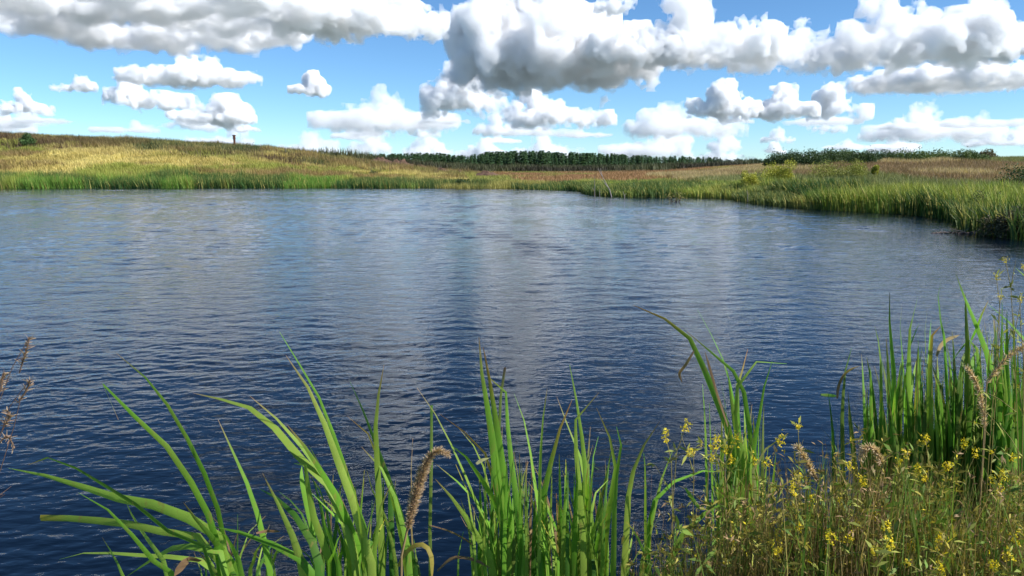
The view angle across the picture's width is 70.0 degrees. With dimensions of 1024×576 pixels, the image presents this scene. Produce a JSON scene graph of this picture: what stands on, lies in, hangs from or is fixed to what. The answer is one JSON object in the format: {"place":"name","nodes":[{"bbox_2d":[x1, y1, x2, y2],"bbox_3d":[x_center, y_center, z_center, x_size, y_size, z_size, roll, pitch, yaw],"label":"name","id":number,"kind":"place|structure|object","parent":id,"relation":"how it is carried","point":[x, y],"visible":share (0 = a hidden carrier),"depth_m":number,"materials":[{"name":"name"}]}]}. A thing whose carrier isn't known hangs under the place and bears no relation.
{"place":"outdoors","nodes":[
{"label":"outdoors","id":0,"kind":"place"},
{"bbox_2d":[2,148,1018,236],"bbox_3d":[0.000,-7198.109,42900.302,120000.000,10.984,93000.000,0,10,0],"label":"ground","id":1,"kind":"structure","parent":0,"point":[263,187],"depth_m":95.41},
{"bbox_2d":[0,336,34,496],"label":"dried weed","id":2,"kind":"object","parent":1,"relation":"on","point":[8,415],"visible":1,"depth_m":1.97,"materials":[{"name":"brown plant"}]},
{"bbox_2d":[18,132,36,145],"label":"young pine","id":3,"kind":"object","parent":1,"relation":"on","point":[27,140],"visible":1,"depth_m":111.54,"materials":[{"name":"green plant"}]},
{"bbox_2d":[9,353,244,575],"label":"cattail","id":4,"kind":"object","parent":1,"relation":"on","point":[226,563],"visible":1,"depth_m":2.27,"materials":[{"name":"green plant"}]},
{"bbox_2d":[0,166,393,188],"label":"reed bed","id":5,"kind":"object","parent":1,"relation":"on","point":[167,178],"visible":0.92,"depth_m":85.59,"materials":[{"name":"green plant"}]},
{"bbox_2d":[0,131,412,171],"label":"crest weeds","id":6,"kind":"object","parent":1,"relation":"on","point":[229,150],"visible":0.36,"depth_m":116.37,"materials":[{"name":"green plant"}]},
{"bbox_2d":[194,514,282,575],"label":"cattail","id":7,"kind":"object","parent":1,"relation":"on","point":[259,564],"visible":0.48,"depth_m":2.64,"materials":[{"name":"green plant"}]},
{"bbox_2d":[0,131,478,182],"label":"hillside grass","id":8,"kind":"structure","parent":1,"relation":"on","point":[109,155],"depth_m":105.17,"materials":[{"name":"plant"}]},
{"bbox_2d":[212,420,323,575],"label":"cattail","id":9,"kind":"object","parent":1,"relation":"on","point":[304,567],"visible":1,"depth_m":2.17,"materials":[{"name":"green plant"}]},
{"bbox_2d":[194,333,391,575],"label":"cattail","id":10,"kind":"object","parent":1,"relation":"on","point":[361,553],"visible":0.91,"depth_m":2.25,"materials":[{"name":"green plant"}]},
{"bbox_2d":[281,476,395,575],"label":"cattail","id":11,"kind":"object","parent":1,"relation":"on","point":[341,552],"visible":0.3,"depth_m":2.64,"materials":[{"name":"green plant"}]},
{"bbox_2d":[371,157,391,163],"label":"soil heap","id":12,"kind":"object","parent":1,"relation":"on","point":[381,159],"visible":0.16,"depth_m":147.22,"materials":[{"name":"brown soil"}]},
{"bbox_2d":[350,366,433,575],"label":"cattail","id":13,"kind":"object","parent":1,"relation":"on","point":[410,567],"visible":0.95,"depth_m":2.37,"materials":[{"name":"green plant"}]},
{"bbox_2d":[391,159,412,165],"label":"soil heap","id":14,"kind":"object","parent":1,"relation":"on","point":[396,161],"visible":0.23,"depth_m":143.58,"materials":[{"name":"brown soil"}]},
{"bbox_2d":[400,446,451,575],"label":"cattail","id":15,"kind":"object","parent":1,"relation":"on","point":[417,490],"visible":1,"depth_m":2.12,"materials":[{"name":"brown plant"}]},
{"bbox_2d":[411,405,490,575],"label":"cattail","id":16,"kind":"object","parent":1,"relation":"on","point":[430,526],"visible":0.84,"depth_m":2.43,"materials":[{"name":"green plant"}]},
{"bbox_2d":[455,177,470,186],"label":"bush","id":17,"kind":"object","parent":1,"relation":"on","point":[461,181],"visible":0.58,"depth_m":84.88,"materials":[{"name":"green plant"}]},
{"bbox_2d":[417,340,529,575],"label":"cattail","id":18,"kind":"object","parent":1,"relation":"on","point":[514,560],"visible":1,"depth_m":2.36,"materials":[{"name":"green plant"}]},
{"bbox_2d":[477,154,484,164],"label":"pine tree","id":19,"kind":"object","parent":1,"relation":"on","point":[481,158],"visible":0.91,"depth_m":621.48,"materials":[{"name":"green plant"}]},
{"bbox_2d":[477,170,500,175],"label":"soil heap","id":20,"kind":"object","parent":1,"relation":"on","point":[484,172],"visible":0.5,"depth_m":121.86,"materials":[{"name":"brown soil"}]},
{"bbox_2d":[460,430,532,575],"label":"cattail","id":21,"kind":"object","parent":1,"relation":"on","point":[488,540],"visible":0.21,"depth_m":2.61,"materials":[{"name":"green plant"}]},
{"bbox_2d":[390,175,603,194],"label":"reed bed","id":22,"kind":"object","parent":1,"relation":"on","point":[405,181],"visible":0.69,"depth_m":84.09,"materials":[{"name":"green plant"}]},
{"bbox_2d":[254,145,760,171],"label":"brushwood","id":23,"kind":"object","parent":1,"relation":"on","point":[663,165],"visible":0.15,"depth_m":200.68,"materials":[{"name":"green plant"}]},
{"bbox_2d":[505,152,512,165],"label":"pine tree","id":24,"kind":"object","parent":1,"relation":"on","point":[508,161],"visible":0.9,"depth_m":627.74,"materials":[{"name":"green plant"}]},
{"bbox_2d":[512,152,520,163],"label":"pine tree","id":25,"kind":"object","parent":1,"relation":"on","point":[514,162],"visible":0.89,"depth_m":620.29,"materials":[{"name":"green plant"}]},
{"bbox_2d":[521,152,529,164],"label":"pine tree","id":26,"kind":"object","parent":1,"relation":"on","point":[525,158],"visible":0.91,"depth_m":615.93,"materials":[{"name":"green plant"}]},
{"bbox_2d":[536,150,546,164],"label":"pine tree","id":27,"kind":"object","parent":1,"relation":"on","point":[540,161],"visible":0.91,"depth_m":617.70,"materials":[{"name":"green plant"}]},
{"bbox_2d":[514,392,571,575],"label":"cattail","id":28,"kind":"object","parent":1,"relation":"on","point":[540,562],"visible":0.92,"depth_m":2.31,"materials":[{"name":"green plant"}]},
{"bbox_2d":[372,150,720,165],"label":"pine wood","id":29,"kind":"object","parent":1,"relation":"on","point":[554,154],"visible":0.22,"depth_m":670.15,"materials":[{"name":"green plant"}]},
{"bbox_2d":[530,445,611,575],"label":"cattail","id":30,"kind":"object","parent":1,"relation":"on","point":[552,527],"visible":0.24,"depth_m":2.62,"materials":[{"name":"green plant"}]},
{"bbox_2d":[554,368,609,575],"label":"cattail","id":31,"kind":"object","parent":1,"relation":"on","point":[583,546],"visible":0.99,"depth_m":2.29,"materials":[{"name":"green plant"}]},
{"bbox_2d":[577,153,587,165],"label":"pine tree","id":32,"kind":"object","parent":1,"relation":"on","point":[583,159],"visible":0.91,"depth_m":619.30,"materials":[{"name":"green plant"}]},
{"bbox_2d":[597,410,621,575],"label":"cattail","id":33,"kind":"object","parent":1,"relation":"on","point":[612,505],"visible":0.79,"depth_m":2.23,"materials":[{"name":"green plant"}]},
{"bbox_2d":[198,156,1023,181],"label":"meadow grass","id":34,"kind":"structure","parent":1,"relation":"on","point":[616,174],"depth_m":109.52,"materials":[{"name":"plant"}]},
{"bbox_2d":[621,421,671,575],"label":"cattail","id":35,"kind":"object","parent":1,"relation":"on","point":[625,546],"visible":0.76,"depth_m":2.23,"materials":[{"name":"green plant"}]},
{"bbox_2d":[644,418,700,575],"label":"flowering weed","id":36,"kind":"object","parent":1,"relation":"on","point":[688,453],"visible":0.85,"depth_m":2.06,"materials":[{"name":"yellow plant"}]},
{"bbox_2d":[625,470,731,575],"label":"cattail","id":37,"kind":"object","parent":1,"relation":"on","point":[651,513],"visible":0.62,"depth_m":2.30,"materials":[{"name":"green plant"}]},
{"bbox_2d":[634,305,784,560],"bbox_3d":[0.824,1.143,2.873,0.600,2.197,0.471,-8,12,-40],"label":"cattail","id":38,"kind":"object","parent":1,"relation":"on","point":[743,453],"visible":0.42,"depth_m":2.72,"materials":[{"name":"green plant"}]},
{"bbox_2d":[702,384,718,575],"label":"cattail","id":39,"kind":"object","parent":1,"relation":"on","point":[706,478],"visible":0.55,"depth_m":2.77,"materials":[{"name":"green plant"}]},
{"bbox_2d":[678,430,745,572],"bbox_3d":[0.624,1.294,2.205,0.234,1.849,0.481,0,10,0],"label":"flowering weed","id":40,"kind":"object","parent":1,"relation":"on","point":[724,444],"visible":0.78,"depth_m":2.17,"materials":[{"name":"yellow plant"}]},
{"bbox_2d":[713,423,756,571],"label":"cattail","id":41,"kind":"object","parent":1,"relation":"on","point":[729,504],"visible":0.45,"depth_m":2.54,"materials":[{"name":"green plant"}]},
{"bbox_2d":[708,429,787,575],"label":"flowering weed","id":42,"kind":"object","parent":1,"relation":"on","point":[754,464],"visible":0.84,"depth_m":1.99,"materials":[{"name":"green plant"}]},
{"bbox_2d":[740,170,760,186],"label":"willow bush","id":43,"kind":"object","parent":1,"relation":"on","point":[750,178],"visible":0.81,"depth_m":59.02,"materials":[{"name":"green plant"}]},
{"bbox_2d":[564,177,938,208],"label":"reed bed","id":44,"kind":"object","parent":1,"relation":"on","point":[759,193],"visible":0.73,"depth_m":60.05,"materials":[{"name":"green plant"}]},
{"bbox_2d":[741,433,803,573],"bbox_3d":[0.998,1.376,2.874,0.403,1.736,0.209,-7,12,-38],"label":"cattail","id":45,"kind":"object","parent":1,"relation":"on","point":[753,470],"visible":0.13,"depth_m":2.67,"materials":[{"name":"green plant"}]},
{"bbox_2d":[754,160,792,180],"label":"willow bush","id":46,"kind":"object","parent":1,"relation":"on","point":[770,173],"visible":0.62,"depth_m":60.97,"materials":[{"name":"green plant"}]},
{"bbox_2d":[762,148,796,166],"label":"shrub","id":47,"kind":"object","parent":1,"relation":"on","point":[777,159],"visible":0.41,"depth_m":93.61,"materials":[{"name":"green plant"}]},
{"bbox_2d":[747,522,813,575],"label":"flowering weed","id":48,"kind":"object","parent":1,"relation":"on","point":[784,564],"visible":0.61,"depth_m":1.97,"materials":[{"name":"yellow plant"}]},
{"bbox_2d":[776,159,796,180],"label":"willow bush","id":49,"kind":"object","parent":1,"relation":"on","point":[786,172],"visible":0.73,"depth_m":60.23,"materials":[{"name":"green plant"}]},
{"bbox_2d":[775,149,801,161],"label":"shrub","id":50,"kind":"object","parent":1,"relation":"on","point":[795,152],"visible":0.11,"depth_m":98.48,"materials":[{"name":"green plant"}]},
{"bbox_2d":[759,416,819,575],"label":"flowering weed","id":51,"kind":"object","parent":1,"relation":"on","point":[794,493],"visible":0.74,"depth_m":2.04,"materials":[{"name":"green plant"}]},
{"bbox_2d":[791,442,821,556],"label":"plume grass","id":52,"kind":"object","parent":1,"relation":"on","point":[803,455],"depth_m":2.22,"materials":[{"name":"brown plant"}]},
{"bbox_2d":[791,148,832,164],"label":"shrub","id":53,"kind":"object","parent":1,"relation":"on","point":[815,157],"visible":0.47,"depth_m":89.61,"materials":[{"name":"green plant"}]},
{"bbox_2d":[618,425,1023,575],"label":"dry stems","id":54,"kind":"object","parent":1,"relation":"on","point":[856,546],"visible":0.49,"depth_m":2.03,"materials":[{"name":"brown plant"}]},
{"bbox_2d":[620,421,1023,575],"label":"olive weeds","id":55,"kind":"object","parent":1,"relation":"on","point":[853,541],"visible":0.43,"depth_m":2.05,"materials":[{"name":"green plant"}]},
{"bbox_2d":[624,425,1023,575],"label":"green grass","id":56,"kind":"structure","parent":1,"relation":"on","point":[821,548],"depth_m":2.01,"materials":[{"name":"green plant"}]},
{"bbox_2d":[629,429,1023,575],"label":"withered leaves","id":57,"kind":"object","parent":1,"relation":"on","point":[860,490],"visible":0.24,"depth_m":2.03,"materials":[{"name":"brown plant"}]},
{"bbox_2d":[806,158,849,177],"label":"willow bush","id":58,"kind":"object","parent":1,"relation":"on","point":[828,169],"visible":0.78,"depth_m":66.42,"materials":[{"name":"green plant"}]},
{"bbox_2d":[645,155,1023,188],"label":"slope weeds","id":59,"kind":"object","parent":1,"relation":"on","point":[951,170],"visible":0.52,"depth_m":72.48,"materials":[{"name":"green plant"}]},
{"bbox_2d":[806,459,866,575],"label":"flowering weed","id":60,"kind":"object","parent":1,"relation":"on","point":[847,485],"visible":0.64,"depth_m":1.93,"materials":[{"name":"green plant"}]},
{"bbox_2d":[820,147,852,161],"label":"shrub","id":61,"kind":"object","parent":1,"relation":"on","point":[830,152],"visible":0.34,"depth_m":94.11,"materials":[{"name":"green plant"}]},
{"bbox_2d":[654,437,1020,575],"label":"yellow florets","id":62,"kind":"object","parent":1,"relation":"on","point":[857,522],"visible":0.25,"depth_m":2.08,"materials":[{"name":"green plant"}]},
{"bbox_2d":[820,348,858,537],"bbox_3d":[1.414,1.214,3.277,0.149,1.922,0.370,0,10,0],"label":"cattail","id":63,"kind":"object","parent":1,"relation":"on","point":[842,442],"visible":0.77,"depth_m":3.16,"materials":[{"name":"green plant"}]},
{"bbox_2d":[831,148,870,158],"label":"shrub","id":64,"kind":"object","parent":1,"relation":"on","point":[848,152],"visible":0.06,"depth_m":98.19,"materials":[{"name":"green plant"}]},
{"bbox_2d":[838,159,867,177],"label":"willow bush","id":65,"kind":"object","parent":1,"relation":"on","point":[855,171],"visible":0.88,"depth_m":64.89,"materials":[{"name":"green plant"}]},
{"bbox_2d":[821,389,885,543],"bbox_3d":[1.574,1.272,3.376,0.567,1.776,0.253,-6,11,-30],"label":"cattail","id":66,"kind":"object","parent":1,"relation":"on","point":[866,438],"visible":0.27,"depth_m":3.21,"materials":[{"name":"green plant"}]},
{"bbox_2d":[823,493,892,575],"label":"flowering weed","id":67,"kind":"object","parent":1,"relation":"on","point":[870,545],"visible":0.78,"depth_m":1.66,"materials":[{"name":"yellow plant"}]},
{"bbox_2d":[844,145,883,162],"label":"shrub","id":68,"kind":"object","parent":1,"relation":"on","point":[865,157],"visible":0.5,"depth_m":88.75,"materials":[{"name":"green plant"}]},
{"bbox_2d":[854,442,886,556],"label":"plume grass","id":69,"kind":"object","parent":1,"relation":"on","point":[876,452],"depth_m":2.16,"materials":[{"name":"brown plant"}]},
{"bbox_2d":[871,164,879,174],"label":"willow bush","id":70,"kind":"object","parent":1,"relation":"on","point":[875,168],"visible":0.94,"depth_m":66.98,"materials":[{"name":"green plant"}]},
{"bbox_2d":[865,292,900,531],"bbox_3d":[1.627,1.090,3.227,0.206,2.183,0.687,4,10,25],"label":"cattail","id":71,"kind":"object","parent":1,"relation":"on","point":[893,428],"visible":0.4,"depth_m":3.09,"materials":[{"name":"green plant"}]},
{"bbox_2d":[861,354,905,474],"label":"cattail","id":72,"kind":"object","parent":1,"relation":"on","point":[876,426],"visible":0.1,"depth_m":3.42,"materials":[{"name":"green plant"}]},
{"bbox_2d":[837,497,931,575],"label":"flowering weed","id":73,"kind":"object","parent":1,"relation":"on","point":[886,546],"visible":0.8,"depth_m":1.73,"materials":[{"name":"yellow plant"}]},
{"bbox_2d":[872,149,900,159],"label":"shrub","id":74,"kind":"object","parent":1,"relation":"on","point":[890,154],"visible":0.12,"depth_m":94.23,"materials":[{"name":"green plant"}]},
{"bbox_2d":[755,173,1023,240],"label":"reed bed","id":75,"kind":"object","parent":1,"relation":"on","point":[942,201],"visible":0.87,"depth_m":38.92,"materials":[{"name":"green plant"}]},
{"bbox_2d":[876,141,913,155],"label":"shrub","id":76,"kind":"object","parent":1,"relation":"on","point":[897,150],"visible":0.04,"depth_m":98.82,"materials":[{"name":"green plant"}]},
{"bbox_2d":[884,339,923,452],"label":"cattail","id":77,"kind":"object","parent":1,"relation":"on","point":[899,388],"visible":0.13,"depth_m":3.38,"materials":[{"name":"green plant"}]},
{"bbox_2d":[898,302,928,520],"bbox_3d":[1.753,1.076,3.235,0.204,2.209,0.682,5,11,29],"label":"cattail","id":78,"kind":"object","parent":1,"relation":"on","point":[915,427],"visible":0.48,"depth_m":3.04,"materials":[{"name":"green plant"}]},
{"bbox_2d":[894,146,936,159],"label":"shrub","id":79,"kind":"object","parent":1,"relation":"on","point":[917,156],"visible":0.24,"depth_m":89.70,"materials":[{"name":"green plant"}]},
{"bbox_2d":[878,433,969,575],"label":"flowering weed","id":80,"kind":"object","parent":1,"relation":"on","point":[923,442],"visible":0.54,"depth_m":2.09,"materials":[{"name":"green plant"}]},
{"bbox_2d":[899,461,953,575],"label":"flowering weed","id":81,"kind":"object","parent":1,"relation":"on","point":[924,480],"visible":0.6,"depth_m":1.99,"materials":[{"name":"green plant"}]},
{"bbox_2d":[879,522,976,575],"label":"flowering weed","id":82,"kind":"object","parent":1,"relation":"on","point":[937,567],"visible":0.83,"depth_m":1.87,"materials":[{"name":"green plant"}]},
{"bbox_2d":[917,344,943,455],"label":"cattail","id":83,"kind":"object","parent":1,"relation":"on","point":[920,390],"visible":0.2,"depth_m":3.35,"materials":[{"name":"green plant"}]},
{"bbox_2d":[911,278,961,526],"bbox_3d":[1.844,1.038,3.229,0.214,2.285,0.640,4,10,23],"label":"cattail","id":84,"kind":"object","parent":1,"relation":"on","point":[938,444],"visible":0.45,"depth_m":3.07,"materials":[{"name":"green plant"}]},
{"bbox_2d":[918,147,957,157],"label":"shrub","id":85,"kind":"object","parent":1,"relation":"on","point":[937,154],"visible":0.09,"depth_m":93.70,"materials":[{"name":"green plant"}]},
{"bbox_2d":[921,334,975,456],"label":"cattail","id":86,"kind":"object","parent":1,"relation":"on","point":[951,378],"visible":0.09,"depth_m":3.33,"materials":[{"name":"green plant"}]},
{"bbox_2d":[936,436,986,527],"bbox_3d":[1.464,1.246,2.474,0.282,1.645,0.174,-5,11,-29],"label":"flowering weed","id":87,"kind":"object","parent":1,"relation":"on","point":[964,443],"visible":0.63,"depth_m":2.32,"materials":[{"name":"yellow plant"}]},
{"bbox_2d":[952,146,989,159],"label":"shrub","id":88,"kind":"object","parent":1,"relation":"on","point":[969,154],"visible":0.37,"depth_m":89.08,"materials":[{"name":"green plant"}]},
{"bbox_2d":[942,273,1002,539],"bbox_3d":[2.008,1.041,3.218,0.284,2.285,0.668,6,11,33],"label":"cattail","id":89,"kind":"object","parent":1,"relation":"on","point":[971,429],"visible":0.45,"depth_m":3.08,"materials":[{"name":"green plant"}]},
{"bbox_2d":[964,364,988,507],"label":"plume grass","id":90,"kind":"object","parent":1,"relation":"on","point":[981,401],"depth_m":2.60,"materials":[{"name":"brown plant"}]},
{"bbox_2d":[965,188,1005,204],"bbox_3d":[21.319,-3.659,32.822,1.559,1.769,1.547,0,10,0],"label":"bush","id":91,"kind":"object","parent":1,"relation":"on","point":[980,196],"visible":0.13,"depth_m":33.01,"materials":[{"name":"green plant"}]},
{"bbox_2d":[973,322,998,414],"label":"cattail","id":92,"kind":"object","parent":1,"relation":"on","point":[986,366],"visible":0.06,"depth_m":3.22,"materials":[{"name":"green plant"}]},
{"bbox_2d":[979,148,997,157],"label":"shrub","id":93,"kind":"object","parent":1,"relation":"on","point":[991,153],"visible":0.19,"depth_m":94.30,"materials":[{"name":"green plant"}]},
{"bbox_2d":[966,256,1023,532],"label":"flowering weed","id":94,"kind":"object","parent":1,"relation":"on","point":[1013,332],"visible":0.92,"depth_m":2.49,"materials":[{"name":"green plant"}]},
{"bbox_2d":[971,268,1023,550],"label":"cattail","id":95,"kind":"object","parent":1,"relation":"on","point":[1007,396],"visible":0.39,"depth_m":2.98,"materials":[{"name":"green plant"}]},
{"bbox_2d":[974,444,1021,575],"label":"flowering weed","id":96,"kind":"object","parent":1,"relation":"on","point":[1000,479],"visible":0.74,"depth_m":2.12,"materials":[{"name":"green plant"}]},
{"bbox_2d":[975,206,1023,238],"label":"bush","id":97,"kind":"object","parent":1,"relation":"on","point":[1000,223],"visible":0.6,"depth_m":26.44,"materials":[{"name":"green plant"}]},
{"bbox_2d":[977,343,1023,537],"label":"plume grass","id":98,"kind":"object","parent":1,"relation":"on","point":[994,372],"depth_m":2.48,"materials":[{"name":"brown plant"}]},
{"bbox_2d":[989,316,1015,412],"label":"cattail","id":99,"kind":"object","parent":1,"relation":"on","point":[1012,378],"visible":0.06,"depth_m":3.36,"materials":[{"name":"green plant"}]},
{"bbox_2d":[988,529,1023,575],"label":"flowering weed","id":100,"kind":"object","parent":1,"relation":"on","point":[1009,547],"visible":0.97,"depth_m":1.82,"materials":[{"name":"yellow plant"}]},
{"bbox_2d":[994,163,1023,183],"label":"bush","id":101,"kind":"object","parent":1,"relation":"on","point":[1018,170],"visible":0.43,"depth_m":51.83,"materials":[{"name":"green plant"}]},
{"bbox_2d":[998,320,1023,380],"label":"cattail","id":102,"kind":"object","parent":1,"relation":"on","point":[1020,362],"visible":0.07,"depth_m":3.22,"materials":[{"name":"green plant"}]},
{"bbox_2d":[0,188,1023,575],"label":"water","id":103,"kind":"structure","parent":0,"point":[180,298],"depth_m":11.19,"materials":[{"name":"blue liquid"}]},
{"bbox_2d":[662,186,686,201],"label":"water bush","id":104,"kind":"object","parent":103,"relation":"in","point":[680,196],"visible":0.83,"depth_m":52.60,"materials":[{"name":"green plant"}]},
{"bbox_2d":[934,228,975,233],"bbox_3d":[17.194,-2.207,28.327,1.908,0.263,0.409,0,10,0],"label":"drifting branch","id":105,"kind":"object","parent":103,"relation":"on","point":[971,232],"visible":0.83,"depth_m":28.30,"materials":[{"name":"brown wood"}]},
{"bbox_2d":[0,0,1023,162],"label":"sky","id":106,"kind":"structure","parent":0,"point":[723,79],"materials":[{"name":"blue"}]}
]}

